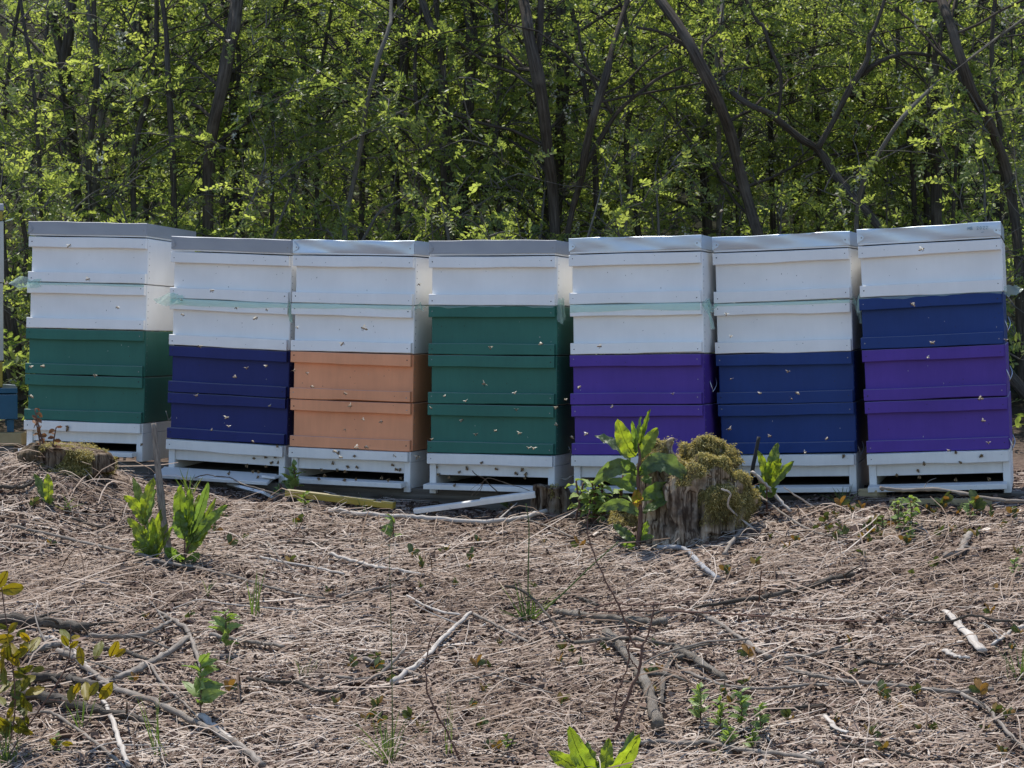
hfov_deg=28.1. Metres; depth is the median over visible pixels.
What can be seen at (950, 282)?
beehive
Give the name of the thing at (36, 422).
withered shoot
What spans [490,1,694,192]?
locust tree
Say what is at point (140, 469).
wooden beam
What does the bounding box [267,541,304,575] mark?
twig
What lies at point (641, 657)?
bare sapling
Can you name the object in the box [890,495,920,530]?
dead nettle
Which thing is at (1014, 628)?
seedling
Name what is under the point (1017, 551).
seedling
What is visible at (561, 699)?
seedling
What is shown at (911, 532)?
weed seedling
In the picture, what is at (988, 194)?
locust tree
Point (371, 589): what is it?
branch
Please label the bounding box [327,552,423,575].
branch
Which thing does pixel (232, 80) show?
locust tree
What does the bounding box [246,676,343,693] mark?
branch
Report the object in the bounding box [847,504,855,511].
seedling
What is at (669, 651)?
twig
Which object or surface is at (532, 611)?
grass tuft
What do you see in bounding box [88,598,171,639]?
branch
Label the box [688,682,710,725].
weed seedling
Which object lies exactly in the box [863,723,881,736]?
seedling
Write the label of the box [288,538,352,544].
twig
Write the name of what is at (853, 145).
locust tree
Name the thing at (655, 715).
log
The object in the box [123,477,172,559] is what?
dock plant
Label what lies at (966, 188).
locust tree
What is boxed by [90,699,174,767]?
branch
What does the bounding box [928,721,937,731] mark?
seedling
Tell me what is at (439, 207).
locust tree
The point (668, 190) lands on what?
locust sapling
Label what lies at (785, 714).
seedling
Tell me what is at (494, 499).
painted board
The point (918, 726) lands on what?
seedling
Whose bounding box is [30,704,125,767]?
branch
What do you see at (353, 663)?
seedling
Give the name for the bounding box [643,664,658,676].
seedling
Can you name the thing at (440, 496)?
wooden beam
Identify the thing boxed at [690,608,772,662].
branch
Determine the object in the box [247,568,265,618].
grass tuft
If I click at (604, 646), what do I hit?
seedling
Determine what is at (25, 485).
branch
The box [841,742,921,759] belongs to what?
twig
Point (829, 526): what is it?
seedling
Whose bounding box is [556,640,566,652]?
seedling
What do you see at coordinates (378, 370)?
beehive
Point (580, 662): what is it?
seedling
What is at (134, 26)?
locust tree
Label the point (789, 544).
seedling
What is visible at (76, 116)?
locust sapling
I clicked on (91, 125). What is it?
locust tree
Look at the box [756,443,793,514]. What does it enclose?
dock plant
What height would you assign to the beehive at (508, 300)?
0.824 m
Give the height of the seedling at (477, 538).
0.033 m
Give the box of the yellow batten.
[285,489,395,508]
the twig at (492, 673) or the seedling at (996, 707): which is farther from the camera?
the twig at (492, 673)
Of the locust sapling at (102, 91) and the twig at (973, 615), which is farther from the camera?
the locust sapling at (102, 91)
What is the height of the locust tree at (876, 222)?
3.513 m
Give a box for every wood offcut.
[858,488,886,497]
[889,498,991,504]
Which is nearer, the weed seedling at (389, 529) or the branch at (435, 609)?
the branch at (435, 609)
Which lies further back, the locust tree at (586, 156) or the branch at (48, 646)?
the locust tree at (586, 156)
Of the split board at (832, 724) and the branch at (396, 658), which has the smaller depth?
the split board at (832, 724)
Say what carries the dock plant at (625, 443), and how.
on the ground
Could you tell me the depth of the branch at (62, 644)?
5.06 m
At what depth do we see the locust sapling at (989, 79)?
8.97 m
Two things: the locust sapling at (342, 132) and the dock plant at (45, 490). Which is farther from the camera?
the locust sapling at (342, 132)
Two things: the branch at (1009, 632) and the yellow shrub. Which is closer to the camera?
the yellow shrub
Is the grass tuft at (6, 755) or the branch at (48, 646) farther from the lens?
the branch at (48, 646)
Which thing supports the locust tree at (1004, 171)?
on the ground
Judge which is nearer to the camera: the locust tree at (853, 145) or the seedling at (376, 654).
the seedling at (376, 654)
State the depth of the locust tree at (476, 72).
12.13 m
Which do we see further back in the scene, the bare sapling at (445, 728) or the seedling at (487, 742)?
the seedling at (487, 742)
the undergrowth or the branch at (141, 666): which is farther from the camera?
the undergrowth
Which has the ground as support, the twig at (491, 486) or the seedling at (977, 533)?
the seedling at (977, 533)
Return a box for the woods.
[0,0,1017,198]
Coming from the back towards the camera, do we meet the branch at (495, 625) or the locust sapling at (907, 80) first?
the locust sapling at (907, 80)
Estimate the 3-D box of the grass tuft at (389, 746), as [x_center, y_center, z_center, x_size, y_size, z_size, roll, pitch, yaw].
[-0.275,0.570,4.316,0.163,0.470,0.119,-1,2,-18]
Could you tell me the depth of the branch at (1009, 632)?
4.84 m
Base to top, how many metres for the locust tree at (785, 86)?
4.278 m
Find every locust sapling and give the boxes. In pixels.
[0,0,167,404]
[0,0,233,330]
[0,28,310,239]
[0,46,306,330]
[1,53,212,313]
[96,0,424,239]
[178,12,426,304]
[178,22,490,251]
[200,92,627,304]
[306,43,628,239]
[310,2,576,305]
[312,18,592,241]
[411,34,776,239]
[434,0,739,240]
[464,17,758,353]
[550,0,760,353]
[584,55,808,353]
[593,6,921,301]
[627,26,950,233]
[728,0,983,232]
[729,0,1018,233]
[774,0,1023,341]
[796,0,1023,360]
[862,10,1023,370]
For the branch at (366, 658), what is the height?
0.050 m
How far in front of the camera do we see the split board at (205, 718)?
4.51 m
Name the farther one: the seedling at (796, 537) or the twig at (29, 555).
the twig at (29, 555)
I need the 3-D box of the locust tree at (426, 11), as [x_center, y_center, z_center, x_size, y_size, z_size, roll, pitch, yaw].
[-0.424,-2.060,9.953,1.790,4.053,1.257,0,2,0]
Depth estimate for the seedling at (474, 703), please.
4.62 m
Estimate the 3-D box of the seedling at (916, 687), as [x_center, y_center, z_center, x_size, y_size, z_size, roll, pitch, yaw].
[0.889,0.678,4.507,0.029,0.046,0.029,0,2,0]
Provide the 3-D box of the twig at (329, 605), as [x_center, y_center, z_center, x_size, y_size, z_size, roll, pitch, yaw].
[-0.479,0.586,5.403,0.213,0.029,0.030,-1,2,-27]
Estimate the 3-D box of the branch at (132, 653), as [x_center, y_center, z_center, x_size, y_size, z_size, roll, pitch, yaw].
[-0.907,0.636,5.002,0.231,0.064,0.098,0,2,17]
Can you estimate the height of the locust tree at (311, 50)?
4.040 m
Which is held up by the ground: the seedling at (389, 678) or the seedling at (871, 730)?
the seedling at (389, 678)
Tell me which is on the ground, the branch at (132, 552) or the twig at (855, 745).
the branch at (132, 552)
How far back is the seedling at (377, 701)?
4.66 m
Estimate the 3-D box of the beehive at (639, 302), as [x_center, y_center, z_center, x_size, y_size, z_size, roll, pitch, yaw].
[0.479,-0.059,6.679,0.469,0.824,0.568,0,1,18]
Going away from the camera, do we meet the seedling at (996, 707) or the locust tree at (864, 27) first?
the seedling at (996, 707)
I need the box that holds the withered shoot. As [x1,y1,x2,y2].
[32,408,61,447]
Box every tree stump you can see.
[17,440,117,479]
[528,483,572,515]
[607,432,762,546]
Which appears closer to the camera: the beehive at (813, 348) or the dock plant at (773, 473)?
the dock plant at (773, 473)
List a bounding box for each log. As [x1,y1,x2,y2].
[0,608,126,632]
[19,686,155,726]
[31,670,102,689]
[553,608,667,625]
[601,628,690,731]
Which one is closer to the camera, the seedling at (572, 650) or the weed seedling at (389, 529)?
the seedling at (572, 650)
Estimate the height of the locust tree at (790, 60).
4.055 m
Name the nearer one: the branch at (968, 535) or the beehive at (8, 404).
the branch at (968, 535)
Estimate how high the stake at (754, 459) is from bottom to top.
0.253 m
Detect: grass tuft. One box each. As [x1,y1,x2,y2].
[0,723,41,767]
[51,494,80,510]
[63,690,97,726]
[136,679,166,755]
[175,468,202,492]
[203,580,216,595]
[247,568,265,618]
[296,653,317,676]
[354,552,420,765]
[444,703,451,753]
[498,504,617,620]
[823,484,869,505]
[996,639,1023,680]
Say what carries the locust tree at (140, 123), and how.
on the ground
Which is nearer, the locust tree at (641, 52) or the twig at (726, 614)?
the twig at (726, 614)
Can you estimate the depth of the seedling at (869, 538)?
5.73 m
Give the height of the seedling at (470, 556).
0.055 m
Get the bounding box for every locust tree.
[0,0,137,182]
[0,0,199,154]
[0,0,215,194]
[0,0,217,221]
[0,0,330,328]
[0,0,340,221]
[0,0,349,220]
[0,1,336,222]
[0,65,281,399]
[1,0,343,153]
[1,0,388,229]
[3,0,350,227]
[7,0,440,218]
[49,0,516,237]
[56,0,394,237]
[58,0,357,187]
[75,0,374,236]
[82,0,387,237]
[96,0,354,330]
[112,0,554,239]
[125,0,700,304]
[128,0,377,239]
[181,0,522,238]
[200,0,491,229]
[215,0,655,240]
[223,0,673,239]
[225,0,690,240]
[237,0,581,241]
[241,0,589,305]
[250,0,604,240]
[259,0,650,305]
[275,0,463,239]
[275,0,688,239]
[281,0,587,240]
[291,2,523,230]
[351,0,641,237]
[361,0,712,239]
[362,0,840,353]
[368,0,905,240]
[380,0,697,239]
[426,0,766,354]
[453,0,832,235]
[470,0,871,237]
[483,6,695,169]
[489,0,925,353]
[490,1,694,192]
[499,0,955,229]
[508,2,820,174]
[515,0,1008,235]
[579,0,945,301]
[584,0,875,138]
[600,0,1023,399]
[600,1,1017,300]
[607,0,1023,226]
[618,0,1023,231]
[635,0,934,235]
[644,0,1008,233]
[655,0,963,234]
[679,0,1023,223]
[720,0,1023,265]
[734,0,1023,225]
[750,0,1023,232]
[751,1,905,164]
[752,0,1022,231]
[753,0,1023,399]
[785,0,998,199]
[801,3,1023,225]
[808,0,1023,300]
[830,0,1017,122]
[830,0,1023,216]
[851,0,1017,204]
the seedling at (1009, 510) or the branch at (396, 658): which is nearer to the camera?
the branch at (396, 658)
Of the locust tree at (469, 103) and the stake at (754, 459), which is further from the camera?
the locust tree at (469, 103)
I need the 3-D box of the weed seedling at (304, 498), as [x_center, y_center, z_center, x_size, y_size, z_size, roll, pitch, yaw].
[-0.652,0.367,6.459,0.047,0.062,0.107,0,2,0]
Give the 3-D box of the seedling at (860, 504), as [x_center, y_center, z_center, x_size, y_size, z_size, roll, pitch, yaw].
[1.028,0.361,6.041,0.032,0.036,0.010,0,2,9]
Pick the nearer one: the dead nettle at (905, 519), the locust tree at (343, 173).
the dead nettle at (905, 519)
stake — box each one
[151,423,171,559]
[750,437,760,484]
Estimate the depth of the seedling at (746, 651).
4.86 m
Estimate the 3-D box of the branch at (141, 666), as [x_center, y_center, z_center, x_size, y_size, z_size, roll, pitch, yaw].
[-0.925,0.656,4.938,0.148,0.089,0.421,0,2,15]
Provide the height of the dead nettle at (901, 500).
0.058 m
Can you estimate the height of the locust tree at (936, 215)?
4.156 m
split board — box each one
[196,713,261,759]
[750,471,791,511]
[823,714,848,733]
[941,649,969,658]
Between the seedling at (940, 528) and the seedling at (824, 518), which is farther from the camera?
the seedling at (824, 518)
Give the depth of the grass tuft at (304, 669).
4.91 m
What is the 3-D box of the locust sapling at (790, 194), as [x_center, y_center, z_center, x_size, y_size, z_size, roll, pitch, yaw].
[1.221,-0.795,9.514,1.527,1.771,1.626,1,2,18]
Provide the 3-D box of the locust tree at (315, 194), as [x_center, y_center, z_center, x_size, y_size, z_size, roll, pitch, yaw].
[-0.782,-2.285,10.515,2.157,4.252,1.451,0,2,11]
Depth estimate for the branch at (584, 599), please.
5.40 m
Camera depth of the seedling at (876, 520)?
5.90 m
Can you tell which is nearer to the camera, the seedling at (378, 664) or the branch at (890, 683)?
the branch at (890, 683)
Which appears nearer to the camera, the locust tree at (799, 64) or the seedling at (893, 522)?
the seedling at (893, 522)
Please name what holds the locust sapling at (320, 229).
on the ground
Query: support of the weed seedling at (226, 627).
on the ground
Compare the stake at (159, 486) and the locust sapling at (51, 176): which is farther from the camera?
the locust sapling at (51, 176)
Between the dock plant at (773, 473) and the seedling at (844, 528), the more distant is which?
the dock plant at (773, 473)
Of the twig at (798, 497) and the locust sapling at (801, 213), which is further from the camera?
the locust sapling at (801, 213)
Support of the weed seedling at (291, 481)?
on the ground
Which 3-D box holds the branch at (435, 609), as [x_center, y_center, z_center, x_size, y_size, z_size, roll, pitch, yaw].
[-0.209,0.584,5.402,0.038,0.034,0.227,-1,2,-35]
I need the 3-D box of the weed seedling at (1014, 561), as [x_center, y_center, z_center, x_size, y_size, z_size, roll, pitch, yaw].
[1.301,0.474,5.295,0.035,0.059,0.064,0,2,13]
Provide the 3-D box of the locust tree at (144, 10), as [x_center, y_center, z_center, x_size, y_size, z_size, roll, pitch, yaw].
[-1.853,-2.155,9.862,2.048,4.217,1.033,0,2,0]
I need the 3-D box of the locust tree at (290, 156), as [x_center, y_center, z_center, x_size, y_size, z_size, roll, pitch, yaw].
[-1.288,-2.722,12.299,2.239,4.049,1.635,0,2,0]
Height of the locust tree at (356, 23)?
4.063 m
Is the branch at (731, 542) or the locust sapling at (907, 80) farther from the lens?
the locust sapling at (907, 80)
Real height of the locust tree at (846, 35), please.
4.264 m
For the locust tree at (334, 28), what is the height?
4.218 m
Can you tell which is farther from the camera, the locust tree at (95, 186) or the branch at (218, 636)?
the locust tree at (95, 186)
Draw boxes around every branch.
[0,476,34,489]
[10,524,324,598]
[19,612,60,658]
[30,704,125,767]
[39,635,93,677]
[55,648,266,767]
[72,517,129,529]
[73,634,189,684]
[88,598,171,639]
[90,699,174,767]
[103,631,190,659]
[156,610,211,677]
[209,632,284,647]
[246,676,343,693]
[259,556,344,574]
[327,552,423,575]
[328,502,547,523]
[336,571,413,597]
[336,648,404,680]
[362,649,430,678]
[389,604,471,683]
[406,595,460,615]
[472,612,542,643]
[503,583,572,642]
[564,592,610,606]
[573,632,691,646]
[639,720,823,766]
[653,653,684,704]
[657,544,720,580]
[673,643,727,680]
[675,664,828,690]
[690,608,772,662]
[691,565,861,608]
[720,527,763,556]
[759,495,847,538]
[767,692,825,712]
[784,641,876,658]
[785,666,993,693]
[857,656,902,667]
[879,478,1023,502]
[941,609,987,652]
[942,531,978,557]
[955,688,1023,749]
[973,622,1023,645]
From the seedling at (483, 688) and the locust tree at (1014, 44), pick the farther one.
the locust tree at (1014, 44)
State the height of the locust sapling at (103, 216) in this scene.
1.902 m
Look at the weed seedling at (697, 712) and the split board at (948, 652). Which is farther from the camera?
the split board at (948, 652)
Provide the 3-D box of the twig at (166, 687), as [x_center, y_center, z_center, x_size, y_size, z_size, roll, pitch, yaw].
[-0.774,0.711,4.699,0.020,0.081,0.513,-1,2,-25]
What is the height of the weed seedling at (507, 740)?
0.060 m
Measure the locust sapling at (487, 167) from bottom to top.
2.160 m
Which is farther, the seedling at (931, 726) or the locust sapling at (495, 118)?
the locust sapling at (495, 118)
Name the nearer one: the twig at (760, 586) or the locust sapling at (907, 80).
the twig at (760, 586)
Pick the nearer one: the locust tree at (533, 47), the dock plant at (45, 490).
the dock plant at (45, 490)
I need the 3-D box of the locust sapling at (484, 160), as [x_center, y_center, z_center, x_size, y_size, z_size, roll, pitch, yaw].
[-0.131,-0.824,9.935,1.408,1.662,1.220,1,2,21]
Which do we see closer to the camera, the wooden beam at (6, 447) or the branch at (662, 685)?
the branch at (662, 685)
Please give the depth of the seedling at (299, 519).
6.22 m
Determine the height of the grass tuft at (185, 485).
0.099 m
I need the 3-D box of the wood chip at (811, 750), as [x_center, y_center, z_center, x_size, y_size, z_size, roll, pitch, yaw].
[0.620,0.767,4.259,0.046,0.014,0.011,-1,2,-24]
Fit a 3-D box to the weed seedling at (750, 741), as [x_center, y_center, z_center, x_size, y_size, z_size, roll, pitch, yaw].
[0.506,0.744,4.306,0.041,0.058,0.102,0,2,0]
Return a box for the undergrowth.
[0,123,1023,433]
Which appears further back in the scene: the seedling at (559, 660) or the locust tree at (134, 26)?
the locust tree at (134, 26)
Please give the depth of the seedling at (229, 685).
4.73 m
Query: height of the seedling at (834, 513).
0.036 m
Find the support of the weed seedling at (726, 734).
on the ground
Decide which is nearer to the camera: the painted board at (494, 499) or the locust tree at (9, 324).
the painted board at (494, 499)
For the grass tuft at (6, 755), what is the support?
on the ground
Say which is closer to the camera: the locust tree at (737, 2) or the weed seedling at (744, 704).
the weed seedling at (744, 704)
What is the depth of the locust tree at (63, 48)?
10.00 m
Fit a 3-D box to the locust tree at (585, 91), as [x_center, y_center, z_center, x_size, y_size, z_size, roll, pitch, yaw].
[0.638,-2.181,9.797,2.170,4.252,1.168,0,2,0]
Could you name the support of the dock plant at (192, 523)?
on the ground
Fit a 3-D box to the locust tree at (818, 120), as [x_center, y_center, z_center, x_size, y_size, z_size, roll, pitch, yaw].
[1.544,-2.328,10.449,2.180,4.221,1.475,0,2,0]
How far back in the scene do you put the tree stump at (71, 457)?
6.46 m
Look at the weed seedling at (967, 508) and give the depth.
5.87 m
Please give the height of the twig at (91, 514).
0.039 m
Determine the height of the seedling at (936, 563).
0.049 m
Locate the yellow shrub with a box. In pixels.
[0,571,125,753]
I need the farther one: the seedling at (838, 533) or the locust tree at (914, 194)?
the locust tree at (914, 194)
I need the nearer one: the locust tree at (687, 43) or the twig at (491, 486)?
the twig at (491, 486)
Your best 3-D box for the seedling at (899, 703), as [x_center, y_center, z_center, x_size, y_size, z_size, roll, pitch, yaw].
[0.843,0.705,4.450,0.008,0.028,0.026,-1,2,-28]
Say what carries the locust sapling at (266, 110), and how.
on the ground
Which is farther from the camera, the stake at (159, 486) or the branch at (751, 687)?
the stake at (159, 486)
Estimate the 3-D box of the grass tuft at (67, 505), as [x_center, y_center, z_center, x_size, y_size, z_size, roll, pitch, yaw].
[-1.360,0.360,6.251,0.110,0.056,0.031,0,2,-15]
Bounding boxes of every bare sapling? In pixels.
[421,622,463,766]
[586,510,654,740]
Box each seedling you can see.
[30,496,39,508]
[46,539,56,544]
[50,733,63,750]
[127,672,138,680]
[182,652,226,712]
[185,610,194,618]
[207,609,242,654]
[211,522,223,532]
[224,679,239,695]
[227,533,238,545]
[274,483,282,496]
[280,459,305,498]
[285,555,295,561]
[292,514,303,524]
[297,491,311,507]
[332,696,339,706]
[347,653,358,671]
[360,707,376,721]
[368,651,380,658]
[368,695,382,709]
[369,655,384,673]
[371,711,387,728]
[380,514,401,543]
[386,674,395,680]
[402,706,414,726]
[407,543,419,557]
[415,720,429,733]
[418,555,424,567]
[437,545,449,551]
[466,546,473,560]
[467,698,477,710]
[470,654,486,668]
[474,534,480,542]
[476,717,488,732]
[480,683,490,690]
[483,739,489,748]
[490,739,502,752]
[500,502,511,508]
[501,732,513,755]
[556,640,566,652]
[556,652,563,664]
[557,692,569,704]
[568,645,576,652]
[570,536,585,547]
[578,657,583,666]
[600,641,610,649]
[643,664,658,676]
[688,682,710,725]
[706,695,728,735]
[718,722,738,744]
[719,564,730,576]
[720,684,727,696]
[725,687,752,732]
[726,693,740,705]
[737,644,754,658]
[737,676,750,685]
[742,729,760,747]
[748,702,769,738]
[750,556,761,564]
[780,706,794,723]
[781,541,790,551]
[790,535,800,544]
[818,511,828,523]
[825,523,833,532]
[831,510,838,520]
[832,529,842,541]
[834,496,849,509]
[835,520,849,534]
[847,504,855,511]
[855,500,865,507]
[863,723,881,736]
[866,533,872,543]
[867,525,874,532]
[873,514,883,526]
[874,741,888,751]
[877,516,886,529]
[877,679,891,699]
[882,689,890,700]
[887,512,899,525]
[895,702,902,710]
[898,534,911,548]
[906,525,914,537]
[909,683,920,697]
[914,722,921,732]
[928,556,938,568]
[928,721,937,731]
[934,498,947,510]
[934,525,944,538]
[940,491,953,511]
[956,503,962,513]
[962,498,976,518]
[968,677,988,700]
[969,489,987,514]
[970,527,980,535]
[983,603,994,613]
[988,504,994,518]
[990,702,1002,712]
[997,745,1008,755]
[1002,706,1015,721]
[1006,506,1019,518]
[1009,557,1021,573]
[1010,624,1023,638]
[1012,545,1022,554]
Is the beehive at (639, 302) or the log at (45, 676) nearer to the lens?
the log at (45, 676)
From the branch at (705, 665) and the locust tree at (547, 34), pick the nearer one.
the branch at (705, 665)
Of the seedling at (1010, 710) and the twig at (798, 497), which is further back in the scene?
the twig at (798, 497)
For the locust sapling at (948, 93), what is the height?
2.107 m
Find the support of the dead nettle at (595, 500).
on the ground
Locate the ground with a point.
(1018, 434)
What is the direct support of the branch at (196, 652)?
on the ground
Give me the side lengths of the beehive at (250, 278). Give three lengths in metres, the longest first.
0.824 x 0.597 x 0.496 m
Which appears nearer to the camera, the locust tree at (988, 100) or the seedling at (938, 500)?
the seedling at (938, 500)
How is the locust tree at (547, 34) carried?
on the ground
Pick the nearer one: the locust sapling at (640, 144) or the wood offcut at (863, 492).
the wood offcut at (863, 492)
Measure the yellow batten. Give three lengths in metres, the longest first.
0.370 x 0.030 x 0.022 m
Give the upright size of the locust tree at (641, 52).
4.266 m
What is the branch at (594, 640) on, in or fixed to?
on the ground
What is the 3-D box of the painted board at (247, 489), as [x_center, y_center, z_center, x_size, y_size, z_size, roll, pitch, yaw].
[-0.938,0.348,6.934,0.050,0.011,0.521,32,-13,-31]
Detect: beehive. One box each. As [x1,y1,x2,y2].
[0,204,17,431]
[18,221,195,461]
[154,236,332,484]
[285,239,460,491]
[423,240,595,492]
[568,235,734,494]
[712,231,869,494]
[857,221,1014,492]
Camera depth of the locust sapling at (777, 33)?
9.94 m
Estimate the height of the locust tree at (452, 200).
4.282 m
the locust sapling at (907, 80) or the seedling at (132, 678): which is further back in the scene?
the locust sapling at (907, 80)
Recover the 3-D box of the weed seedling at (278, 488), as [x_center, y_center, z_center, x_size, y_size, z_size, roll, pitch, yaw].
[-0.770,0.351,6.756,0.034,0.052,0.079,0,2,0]
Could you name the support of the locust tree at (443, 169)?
on the ground
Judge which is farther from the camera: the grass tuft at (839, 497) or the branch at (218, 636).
the grass tuft at (839, 497)
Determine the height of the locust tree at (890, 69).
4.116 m
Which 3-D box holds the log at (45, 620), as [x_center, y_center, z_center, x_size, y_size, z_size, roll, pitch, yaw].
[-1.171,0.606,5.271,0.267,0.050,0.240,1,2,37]
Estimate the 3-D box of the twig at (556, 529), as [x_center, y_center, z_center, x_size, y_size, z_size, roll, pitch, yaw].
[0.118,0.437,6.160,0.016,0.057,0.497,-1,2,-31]
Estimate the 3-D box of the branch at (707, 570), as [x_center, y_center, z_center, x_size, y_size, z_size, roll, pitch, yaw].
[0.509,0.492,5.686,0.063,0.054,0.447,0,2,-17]
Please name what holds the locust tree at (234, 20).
on the ground
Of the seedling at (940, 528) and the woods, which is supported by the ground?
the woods
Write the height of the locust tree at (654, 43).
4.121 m
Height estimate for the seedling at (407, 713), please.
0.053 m
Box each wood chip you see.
[800,749,819,755]
[910,642,935,647]
[944,640,965,645]
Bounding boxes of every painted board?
[227,483,275,498]
[413,491,535,513]
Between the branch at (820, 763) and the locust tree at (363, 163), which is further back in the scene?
the locust tree at (363, 163)
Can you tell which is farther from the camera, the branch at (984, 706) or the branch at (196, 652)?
the branch at (196, 652)
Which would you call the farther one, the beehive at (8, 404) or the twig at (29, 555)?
the beehive at (8, 404)
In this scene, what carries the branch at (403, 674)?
on the ground
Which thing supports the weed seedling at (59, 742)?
on the ground
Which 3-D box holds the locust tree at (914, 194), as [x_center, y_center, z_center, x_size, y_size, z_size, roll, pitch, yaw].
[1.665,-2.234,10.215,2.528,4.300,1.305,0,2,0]
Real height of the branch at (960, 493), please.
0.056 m
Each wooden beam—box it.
[0,432,26,444]
[0,446,17,457]
[115,460,179,481]
[186,480,632,511]
[761,491,1023,501]
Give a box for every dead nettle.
[565,473,631,524]
[889,498,902,514]
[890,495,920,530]
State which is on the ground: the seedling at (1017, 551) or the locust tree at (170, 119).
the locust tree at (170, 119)
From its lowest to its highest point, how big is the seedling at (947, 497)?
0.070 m
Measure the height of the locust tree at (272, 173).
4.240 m
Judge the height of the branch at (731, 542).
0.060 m
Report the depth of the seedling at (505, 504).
6.55 m
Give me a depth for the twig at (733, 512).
5.91 m
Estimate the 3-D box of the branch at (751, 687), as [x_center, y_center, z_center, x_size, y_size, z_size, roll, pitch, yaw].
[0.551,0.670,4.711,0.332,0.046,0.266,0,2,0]
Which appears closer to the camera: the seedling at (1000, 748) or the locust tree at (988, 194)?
the seedling at (1000, 748)
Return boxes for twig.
[0,543,70,555]
[63,510,126,520]
[150,663,201,721]
[173,599,296,610]
[194,474,287,497]
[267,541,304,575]
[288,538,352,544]
[290,513,307,540]
[295,599,369,614]
[429,538,523,549]
[453,670,508,682]
[467,470,529,508]
[493,735,515,762]
[499,676,553,693]
[507,514,597,544]
[587,609,868,621]
[593,598,692,608]
[643,638,748,663]
[721,488,753,528]
[758,570,761,601]
[783,487,812,506]
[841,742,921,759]
[893,614,1023,623]
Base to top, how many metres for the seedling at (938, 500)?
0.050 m
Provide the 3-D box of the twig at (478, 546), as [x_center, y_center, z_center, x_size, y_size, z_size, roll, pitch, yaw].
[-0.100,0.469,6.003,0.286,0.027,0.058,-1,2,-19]
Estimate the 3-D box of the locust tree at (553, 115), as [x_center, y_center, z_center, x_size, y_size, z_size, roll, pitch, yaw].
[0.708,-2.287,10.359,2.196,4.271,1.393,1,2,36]
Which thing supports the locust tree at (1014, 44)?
on the ground
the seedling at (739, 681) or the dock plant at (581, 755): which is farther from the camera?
the seedling at (739, 681)
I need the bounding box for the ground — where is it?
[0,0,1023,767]
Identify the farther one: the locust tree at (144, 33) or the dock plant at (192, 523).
the locust tree at (144, 33)
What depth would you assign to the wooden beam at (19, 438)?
7.41 m
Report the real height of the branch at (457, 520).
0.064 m
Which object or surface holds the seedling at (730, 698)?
on the ground
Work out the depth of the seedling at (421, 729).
4.50 m
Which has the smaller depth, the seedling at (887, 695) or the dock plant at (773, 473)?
the seedling at (887, 695)
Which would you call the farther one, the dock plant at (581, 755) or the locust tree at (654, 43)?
the locust tree at (654, 43)
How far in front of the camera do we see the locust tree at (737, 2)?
9.93 m
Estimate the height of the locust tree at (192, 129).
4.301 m
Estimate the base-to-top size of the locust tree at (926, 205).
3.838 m
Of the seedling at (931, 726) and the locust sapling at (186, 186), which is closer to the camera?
the seedling at (931, 726)
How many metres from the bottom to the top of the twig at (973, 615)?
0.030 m
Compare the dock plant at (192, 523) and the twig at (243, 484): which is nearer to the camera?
the dock plant at (192, 523)
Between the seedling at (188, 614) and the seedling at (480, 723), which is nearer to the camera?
the seedling at (480, 723)
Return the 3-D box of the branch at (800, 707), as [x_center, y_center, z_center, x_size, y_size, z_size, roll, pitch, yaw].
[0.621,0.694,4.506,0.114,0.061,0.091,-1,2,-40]
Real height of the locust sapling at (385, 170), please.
1.693 m
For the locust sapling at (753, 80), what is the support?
on the ground
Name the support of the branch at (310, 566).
on the ground
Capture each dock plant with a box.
[33,473,53,503]
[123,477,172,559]
[164,482,227,562]
[548,726,640,767]
[593,409,686,550]
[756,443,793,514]
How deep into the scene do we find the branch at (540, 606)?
5.26 m
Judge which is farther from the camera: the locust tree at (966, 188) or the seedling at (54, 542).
the locust tree at (966, 188)
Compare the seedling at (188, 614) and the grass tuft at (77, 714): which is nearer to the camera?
the grass tuft at (77, 714)
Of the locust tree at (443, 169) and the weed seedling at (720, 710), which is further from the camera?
the locust tree at (443, 169)
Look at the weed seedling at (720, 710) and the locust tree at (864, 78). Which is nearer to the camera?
the weed seedling at (720, 710)
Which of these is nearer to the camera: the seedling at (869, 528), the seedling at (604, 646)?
the seedling at (604, 646)
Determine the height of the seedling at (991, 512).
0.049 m
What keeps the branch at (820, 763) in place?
on the ground
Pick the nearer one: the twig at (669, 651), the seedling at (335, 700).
the seedling at (335, 700)
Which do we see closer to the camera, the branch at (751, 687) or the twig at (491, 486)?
the branch at (751, 687)
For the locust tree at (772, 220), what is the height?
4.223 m
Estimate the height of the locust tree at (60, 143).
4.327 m
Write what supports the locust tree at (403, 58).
on the ground
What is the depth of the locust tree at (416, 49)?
9.73 m
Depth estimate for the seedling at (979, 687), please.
4.50 m

